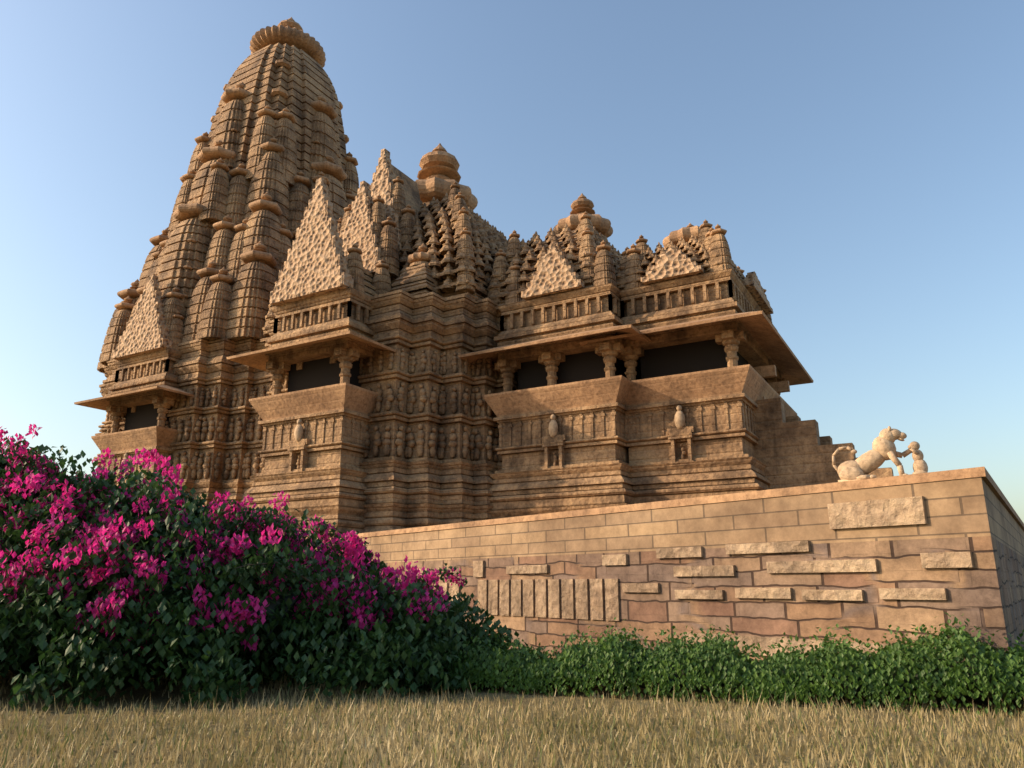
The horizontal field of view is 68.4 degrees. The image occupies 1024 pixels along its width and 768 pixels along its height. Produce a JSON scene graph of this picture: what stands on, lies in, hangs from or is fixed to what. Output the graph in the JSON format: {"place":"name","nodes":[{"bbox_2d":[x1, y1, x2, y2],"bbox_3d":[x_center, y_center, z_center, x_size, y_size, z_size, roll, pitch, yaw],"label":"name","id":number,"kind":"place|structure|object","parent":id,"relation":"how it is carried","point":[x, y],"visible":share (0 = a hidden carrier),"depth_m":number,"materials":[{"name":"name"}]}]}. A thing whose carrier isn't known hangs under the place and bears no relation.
{"place":"outdoors","nodes":[
{"label":"outdoors","id":0,"kind":"place"},
{"bbox_2d":[0,653,1023,767],"bbox_3d":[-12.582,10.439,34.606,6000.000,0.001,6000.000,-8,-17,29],"label":"lawn","id":1,"kind":"structure","parent":0,"point":[156,697],"depth_m":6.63,"materials":[{"name":"beige plant"}]},
{"bbox_2d":[0,424,533,712],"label":"bougainvillea shrub","id":2,"kind":"object","parent":1,"relation":"on","point":[111,584],"visible":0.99,"depth_m":8.39,"materials":[{"name":"green plant"}]},
{"bbox_2d":[67,612,1023,715],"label":"hedge shrubs","id":3,"kind":"object","parent":1,"relation":"on","point":[888,672],"visible":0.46,"depth_m":7.69,"materials":[{"name":"green plant"}]},
{"bbox_2d":[315,467,1023,706],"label":"stone platform wall","id":4,"kind":"structure","parent":1,"relation":"on","point":[873,559],"depth_m":9.84,"materials":[{"name":"stone"}]},
{"bbox_2d":[74,17,893,538],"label":"temple","id":5,"kind":"structure","parent":4,"relation":"on","point":[302,317],"depth_m":25.25,"materials":[{"name":"stone"}]},
{"bbox_2d":[832,426,927,481],"bbox_3d":[4.440,0.859,9.152,1.038,0.658,0.320,-7,-17,25],"label":"lion statue","id":6,"kind":"object","parent":4,"relation":"on","point":[862,466],"visible":0.88,"depth_m":9.07,"materials":[{"name":"stone"}]},
{"bbox_2d":[0,0,1023,522],"label":"sky","id":7,"kind":"structure","parent":0,"point":[864,159],"materials":[{"name":"blue"}]}
]}

